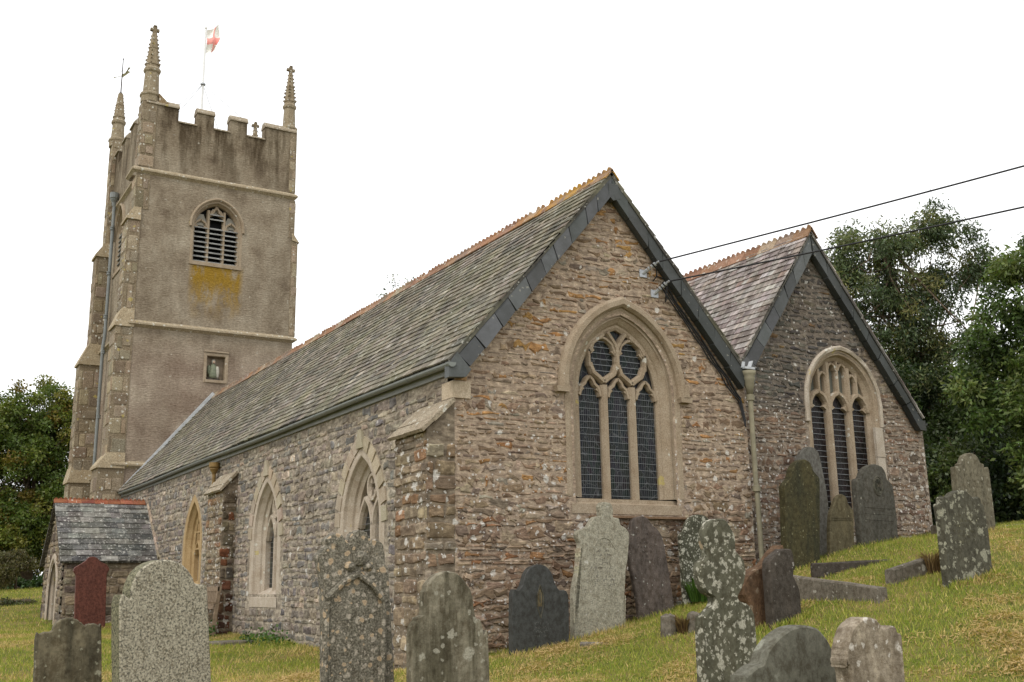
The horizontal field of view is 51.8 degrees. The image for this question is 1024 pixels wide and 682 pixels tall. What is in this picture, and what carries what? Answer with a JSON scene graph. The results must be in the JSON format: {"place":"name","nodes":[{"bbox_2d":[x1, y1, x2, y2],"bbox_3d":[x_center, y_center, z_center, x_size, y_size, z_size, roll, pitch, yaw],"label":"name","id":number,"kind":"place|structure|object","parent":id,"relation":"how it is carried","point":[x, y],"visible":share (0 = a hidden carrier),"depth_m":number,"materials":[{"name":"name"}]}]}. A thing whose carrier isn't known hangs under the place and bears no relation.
{"place":"outdoors","nodes":[
{"label":"outdoors","id":0,"kind":"place"},
{"bbox_2d":[0,519,1023,681],"bbox_3d":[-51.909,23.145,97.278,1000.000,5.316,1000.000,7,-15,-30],"label":"ground","id":1,"kind":"structure","parent":0,"point":[656,645],"depth_m":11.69,"materials":[{"name":"green plant"}]},
{"bbox_2d":[0,390,4,407],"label":"bushy tree","id":2,"kind":"object","parent":1,"relation":"on","point":[1,397],"visible":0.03,"depth_m":50.57,"materials":[{"name":"green plant"}]},
{"bbox_2d":[0,596,36,606],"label":"mound shrub","id":3,"kind":"object","parent":1,"relation":"on","point":[7,601],"visible":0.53,"depth_m":33.88,"materials":[{"name":"green plant"}]},
{"bbox_2d":[0,546,39,589],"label":"bronze shrub","id":4,"kind":"object","parent":1,"relation":"on","point":[15,563],"visible":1,"depth_m":43.37,"materials":[{"name":"green plant"}]},
{"bbox_2d":[0,574,42,589],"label":"clipped hedge","id":5,"kind":"object","parent":1,"relation":"on","point":[29,584],"visible":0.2,"depth_m":45.70,"materials":[{"name":"green plant"}]},
{"bbox_2d":[8,533,43,579],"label":"undergrowth tree","id":6,"kind":"object","parent":1,"relation":"on","point":[37,572],"visible":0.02,"depth_m":53.12,"materials":[{"name":"green plant"}]},
{"bbox_2d":[0,373,73,580],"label":"bushy tree","id":7,"kind":"object","parent":1,"relation":"on","point":[34,451],"visible":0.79,"depth_m":48.95,"materials":[{"name":"green plant"}]},
{"bbox_2d":[33,617,101,681],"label":"gravestone","id":8,"kind":"object","parent":1,"relation":"on","point":[68,649],"visible":1,"depth_m":9.58,"materials":[{"name":"stone"}]},
{"bbox_2d":[73,557,108,627],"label":"gravestone","id":9,"kind":"object","parent":1,"relation":"on","point":[90,573],"visible":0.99,"depth_m":24.94,"materials":[{"name":"red stone"}]},
{"bbox_2d":[40,497,159,624],"bbox_3d":[-11.294,6.352,28.655,2.452,4.245,3.852,7,-15,-30],"label":"church porch","id":10,"kind":"object","parent":1,"relation":"on","point":[117,537],"visible":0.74,"depth_m":27.97,"materials":[{"name":"stone"}]},
{"bbox_2d":[111,560,210,681],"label":"gravestone","id":11,"kind":"object","parent":1,"relation":"on","point":[159,623],"visible":1,"depth_m":8.55,"materials":[{"name":"stone"}]},
{"bbox_2d":[208,619,217,638],"bbox_3d":[-6.184,5.814,21.006,0.636,0.516,1.563,3,-14,-18],"label":"weed patch","id":12,"kind":"object","parent":1,"relation":"on","point":[211,631],"visible":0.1,"depth_m":21.00,"materials":[{"name":"green plant"}]},
{"bbox_2d":[207,586,221,635],"bbox_3d":[-6.623,5.660,21.984,0.615,1.040,1.710,7,-15,-30],"label":"bench","id":13,"kind":"object","parent":1,"relation":"on","point":[213,595],"visible":0.3,"depth_m":21.50,"materials":[{"name":"brown wood"}]},
{"bbox_2d":[209,640,253,645],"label":"stone slab","id":14,"kind":"structure","parent":1,"relation":"on","point":[241,642],"depth_m":18.87,"materials":[{"name":"grey stone"}]},
{"bbox_2d":[239,624,290,644],"bbox_3d":[-4.492,5.319,18.852,0.793,0.496,1.784,7,-15,-30],"label":"weed patch","id":15,"kind":"object","parent":1,"relation":"on","point":[268,639],"visible":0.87,"depth_m":18.87,"materials":[{"name":"green plant"}]},
{"bbox_2d":[314,530,393,681],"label":"gravestone","id":16,"kind":"object","parent":1,"relation":"on","point":[352,569],"visible":1,"depth_m":8.95,"materials":[{"name":"stone"}]},
{"bbox_2d":[376,272,422,297],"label":"distant tree","id":17,"kind":"object","parent":1,"relation":"on","point":[394,284],"visible":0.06,"depth_m":49.56,"materials":[{"name":"green plant"}]},
{"bbox_2d":[406,571,489,681],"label":"gravestone","id":18,"kind":"object","parent":1,"relation":"on","point":[446,637],"visible":1,"depth_m":8.83,"materials":[{"name":"stone"}]},
{"bbox_2d":[63,25,932,669],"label":"church","id":19,"kind":"structure","parent":1,"relation":"on","point":[491,417],"depth_m":18.36,"materials":[{"name":"stone"}]},
{"bbox_2d":[111,203,124,278],"bbox_3d":[-13.902,-3.658,37.698,0.430,2.632,1.780,7,-15,-30],"label":"belfry window","id":20,"kind":"structure","parent":19,"relation":"in","point":[120,216],"depth_m":38.15,"materials":[{"name":"stone"}]},
{"bbox_2d":[113,58,129,93],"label":"weather vane","id":21,"kind":"object","parent":19,"relation":"on","point":[125,73],"visible":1,"depth_m":41.32,"materials":[{"name":"white metal"}]},
{"bbox_2d":[182,495,201,583],"bbox_3d":[-7.467,4.864,25.168,0.356,2.378,1.710,7,-15,-30],"label":"window","id":22,"kind":"structure","parent":19,"relation":"in","point":[192,540],"depth_m":25.58,"materials":[{"name":"paint"}]},
{"bbox_2d":[206,360,219,379],"bbox_3d":[-9.988,0.972,35.206,0.416,0.707,0.264,7,-15,-30],"label":"statuette","id":23,"kind":"object","parent":19,"relation":"in","point":[213,371],"visible":1,"depth_m":35.11,"materials":[{"name":"grey stone"}]},
{"bbox_2d":[188,198,244,270],"bbox_3d":[-10.168,-3.686,36.197,1.900,2.475,0.430,7,-15,-30],"label":"belfry window","id":24,"kind":"structure","parent":19,"relation":"in","point":[215,241],"depth_m":36.25,"materials":[{"name":"stone"}]},
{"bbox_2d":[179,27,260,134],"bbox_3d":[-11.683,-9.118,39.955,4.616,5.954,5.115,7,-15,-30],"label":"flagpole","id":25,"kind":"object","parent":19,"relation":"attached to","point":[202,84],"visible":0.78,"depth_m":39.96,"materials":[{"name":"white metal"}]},
{"bbox_2d":[206,24,219,52],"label":"flag","id":26,"kind":"object","parent":25,"relation":"hanging from","point":[213,37],"visible":1,"depth_m":40.49,"materials":[{"name":"fabric"}]},
{"bbox_2d":[248,460,282,607],"bbox_3d":[-4.675,3.750,20.597,0.393,2.810,2.113,7,-15,-30],"label":"window","id":27,"kind":"structure","parent":19,"relation":"in","point":[265,532],"depth_m":20.94,"materials":[{"name":"stone"}]},
{"bbox_2d":[334,429,387,547],"bbox_3d":[-2.265,2.809,16.680,0.393,2.810,2.090,7,-15,-30],"label":"window","id":28,"kind":"structure","parent":19,"relation":"in","point":[360,506],"depth_m":17.03,"materials":[{"name":"stone"}]},
{"bbox_2d":[553,296,692,519],"bbox_3d":[1.625,0.973,15.811,2.520,3.353,0.410,7,-15,-30],"label":"window","id":29,"kind":"structure","parent":19,"relation":"in","point":[624,435],"depth_m":15.88,"materials":[{"name":"stone"}]},
{"bbox_2d":[659,165,1023,261],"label":"overhead cable","id":30,"kind":"object","parent":19,"relation":"attached to","point":[846,212],"visible":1,"depth_m":15.03,"materials":[{"name":"black rubber"}]},
{"bbox_2d":[804,345,887,525],"bbox_3d":[5.829,1.666,18.677,1.940,3.194,0.367,7,-15,-30],"label":"window","id":31,"kind":"structure","parent":19,"relation":"in","point":[841,410],"depth_m":18.82,"materials":[{"name":"stone"}]},
{"bbox_2d":[669,206,1023,281],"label":"overhead cable","id":32,"kind":"object","parent":19,"relation":"attached to","point":[852,243],"visible":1,"depth_m":15.03,"materials":[{"name":"black rubber"}]},
{"bbox_2d":[0,528,1023,681],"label":"dry clippings","id":33,"kind":"object","parent":1,"relation":"on","point":[561,650],"visible":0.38,"depth_m":11.24,"materials":[{"name":"plant"}]},
{"bbox_2d":[509,564,568,655],"bbox_3d":[0.338,3.472,13.161,0.848,1.333,0.110,7,-15,-30],"label":"gravestone","id":34,"kind":"object","parent":1,"relation":"on","point":[538,608],"visible":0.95,"depth_m":13.13,"materials":[{"name":"stone"}]},
{"bbox_2d":[580,642,606,646],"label":"grave kerb","id":35,"kind":"structure","parent":1,"relation":"on","point":[583,643],"depth_m":12.76,"materials":[{"name":"stone"}]},
{"bbox_2d":[570,502,628,640],"bbox_3d":[1.178,3.172,14.087,0.992,2.025,0.118,7,-17,-30],"label":"gravestone","id":36,"kind":"object","parent":1,"relation":"on","point":[597,588],"visible":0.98,"depth_m":14.04,"materials":[{"name":"stone"}]},
{"bbox_2d":[627,516,673,620],"bbox_3d":[1.952,3.326,14.893,0.834,1.684,0.073,7,-17,-30],"label":"gravestone","id":37,"kind":"object","parent":1,"relation":"on","point":[649,574],"visible":0.88,"depth_m":14.88,"materials":[{"name":"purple stone"}]},
{"bbox_2d":[660,613,677,637],"bbox_3d":[1.865,3.469,12.513,0.230,0.465,0.176,7,-15,-30],"label":"stone stump","id":38,"kind":"object","parent":1,"relation":"on","point":[668,627],"visible":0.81,"depth_m":12.46,"materials":[{"name":"grey stone"}]},
{"bbox_2d":[673,614,690,632],"bbox_3d":[2.060,3.334,12.471,0.434,0.233,0.410,7,-15,-30],"label":"grass tuft","id":39,"kind":"object","parent":1,"relation":"on","point":[681,624],"visible":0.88,"depth_m":12.42,"materials":[{"name":"brown plant"}]},
{"bbox_2d":[686,611,698,632],"bbox_3d":[2.151,3.414,12.439,0.153,0.443,0.169,-7,-14,26],"label":"stone stump","id":40,"kind":"object","parent":1,"relation":"on","point":[691,615],"visible":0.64,"depth_m":12.40,"materials":[{"name":"grey stone"}]},
{"bbox_2d":[678,514,708,606],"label":"gravestone","id":41,"kind":"object","parent":1,"relation":"on","point":[689,549],"visible":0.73,"depth_m":15.41,"materials":[{"name":"stone"}]},
{"bbox_2d":[680,577,707,601],"bbox_3d":[2.856,3.535,15.084,0.936,0.371,1.014,7,-15,-30],"label":"grass tuft","id":42,"kind":"object","parent":1,"relation":"on","point":[694,594],"visible":0.2,"depth_m":15.02,"materials":[{"name":"green plant"}]},
{"bbox_2d":[693,519,756,681],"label":"gravestone","id":43,"kind":"object","parent":1,"relation":"on","point":[725,637],"visible":1,"depth_m":8.36,"materials":[{"name":"grey stone"}]},
{"bbox_2d":[738,545,783,628],"bbox_3d":[2.816,2.908,11.933,0.788,1.174,0.160,9,-17,-38],"label":"gravestone","id":44,"kind":"object","parent":1,"relation":"on","point":[751,594],"visible":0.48,"depth_m":11.77,"materials":[{"name":"brown stone"}]},
{"bbox_2d":[762,549,800,629],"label":"gravestone","id":45,"kind":"object","parent":1,"relation":"on","point":[781,594],"visible":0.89,"depth_m":11.76,"materials":[{"name":"grey stone"}]},
{"bbox_2d":[730,625,835,681],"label":"gravestone","id":46,"kind":"object","parent":1,"relation":"on","point":[793,653],"visible":0.86,"depth_m":6.59,"materials":[{"name":"stone"}]},
{"bbox_2d":[779,459,819,569],"bbox_3d":[4.415,2.789,16.142,0.839,1.954,0.130,7,-14,-30],"label":"gravestone","id":47,"kind":"object","parent":1,"relation":"on","point":[799,491],"visible":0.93,"depth_m":16.10,"materials":[{"name":"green stone"}]},
{"bbox_2d":[795,447,827,558],"bbox_3d":[4.881,2.831,17.392,0.918,2.187,0.080,7,-16,-30],"label":"gravestone","id":48,"kind":"object","parent":1,"relation":"on","point":[811,455],"visible":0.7,"depth_m":17.59,"materials":[{"name":"grey stone"}]},
{"bbox_2d":[793,575,887,603],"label":"grave kerb","id":49,"kind":"structure","parent":1,"relation":"on","point":[812,588],"depth_m":12.32,"materials":[{"name":"stone"}]},
{"bbox_2d":[827,494,853,556],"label":"gravestone","id":50,"kind":"object","parent":1,"relation":"on","point":[840,526],"visible":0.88,"depth_m":16.79,"materials":[{"name":"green stone"}]},
{"bbox_2d":[810,559,889,577],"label":"grave kerb","id":51,"kind":"structure","parent":1,"relation":"on","point":[822,569],"depth_m":14.27,"materials":[{"name":"grey stone"}]},
{"bbox_2d":[830,617,904,681],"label":"gravestone","id":52,"kind":"object","parent":1,"relation":"on","point":[866,649],"visible":1,"depth_m":6.26,"materials":[{"name":"stone"}]},
{"bbox_2d":[851,464,897,545],"bbox_3d":[6.051,2.864,17.550,0.914,1.626,0.134,7,-15,-30],"label":"gravestone","id":53,"kind":"object","parent":1,"relation":"on","point":[874,511],"visible":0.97,"depth_m":17.50,"materials":[{"name":"stone"}]},
{"bbox_2d":[884,558,929,584],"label":"grave kerb","id":54,"kind":"structure","parent":1,"relation":"on","point":[906,570],"depth_m":12.70,"materials":[{"name":"stone"}]},
{"bbox_2d":[890,355,925,451],"bbox_3d":[7.842,2.477,25.201,3.811,4.667,2.967,-2,-13,7],"label":"evergreen bush","id":55,"kind":"object","parent":1,"relation":"on","point":[901,374],"visible":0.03,"depth_m":24.76,"materials":[{"name":"green plant"}]},
{"bbox_2d":[824,193,1006,519],"bbox_3d":[9.954,0.405,26.612,5.862,8.348,3.174,2,-13,-14],"label":"tall tree","id":56,"kind":"object","parent":1,"relation":"on","point":[910,307],"visible":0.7,"depth_m":26.54,"materials":[{"name":"green plant"}]},
{"bbox_2d":[886,344,947,407],"bbox_3d":[11.584,2.508,30.000,2.924,5.319,2.439,7,-15,-30],"label":"bright shrub","id":57,"kind":"object","parent":1,"relation":"on","point":[931,397],"visible":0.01,"depth_m":29.73,"materials":[{"name":"green plant"}]},
{"bbox_2d":[915,551,940,572],"bbox_3d":[5.173,2.716,12.993,0.461,0.293,0.446,7,-15,-30],"label":"grass tuft","id":58,"kind":"object","parent":1,"relation":"on","point":[932,563],"visible":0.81,"depth_m":12.91,"materials":[{"name":"brown plant"}]},
{"bbox_2d":[931,525,936,534],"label":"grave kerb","id":59,"kind":"structure","parent":1,"relation":"on","point":[933,529],"depth_m":18.88,"materials":[{"name":"stone"}]},
{"bbox_2d":[891,353,992,525],"bbox_3d":[10.439,2.519,25.923,3.267,4.728,3.298,7,-15,-30],"label":"evergreen bush","id":60,"kind":"object","parent":1,"relation":"on","point":[941,425],"visible":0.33,"depth_m":25.66,"materials":[{"name":"green plant"}]},
{"bbox_2d":[933,490,991,587],"bbox_3d":[5.296,2.419,12.341,0.846,1.326,0.103,7,-15,-30],"label":"gravestone","id":61,"kind":"object","parent":1,"relation":"on","point":[962,536],"visible":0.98,"depth_m":12.29,"materials":[{"name":"stone"}]},
{"bbox_2d":[922,358,1022,458],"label":"evergreen bush","id":62,"kind":"object","parent":1,"relation":"on","point":[1003,435],"visible":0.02,"depth_m":28.32,"materials":[{"name":"green plant"}]},
{"bbox_2d":[950,453,995,530],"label":"gravestone","id":63,"kind":"object","parent":1,"relation":"on","point":[970,474],"visible":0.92,"depth_m":16.70,"materials":[{"name":"grey stone"}]},
{"bbox_2d":[925,435,1023,524],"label":"evergreen bush","id":64,"kind":"object","parent":1,"relation":"on","point":[1008,506],"visible":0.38,"depth_m":21.95,"materials":[{"name":"green plant"}]},
{"bbox_2d":[939,232,1023,496],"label":"broadleaf tree","id":65,"kind":"object","parent":1,"relation":"on","point":[996,407],"visible":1,"depth_m":21.61,"materials":[{"name":"green plant"}]},
{"bbox_2d":[963,335,1023,469],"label":"woodland tree","id":66,"kind":"object","parent":1,"relation":"on","point":[1010,441],"visible":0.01,"depth_m":31.62,"materials":[{"name":"green plant"}]},
{"bbox_2d":[0,0,1023,575],"label":"sky","id":67,"kind":"structure","parent":0,"point":[426,129],"materials":[{"name":"white"}]}
]}

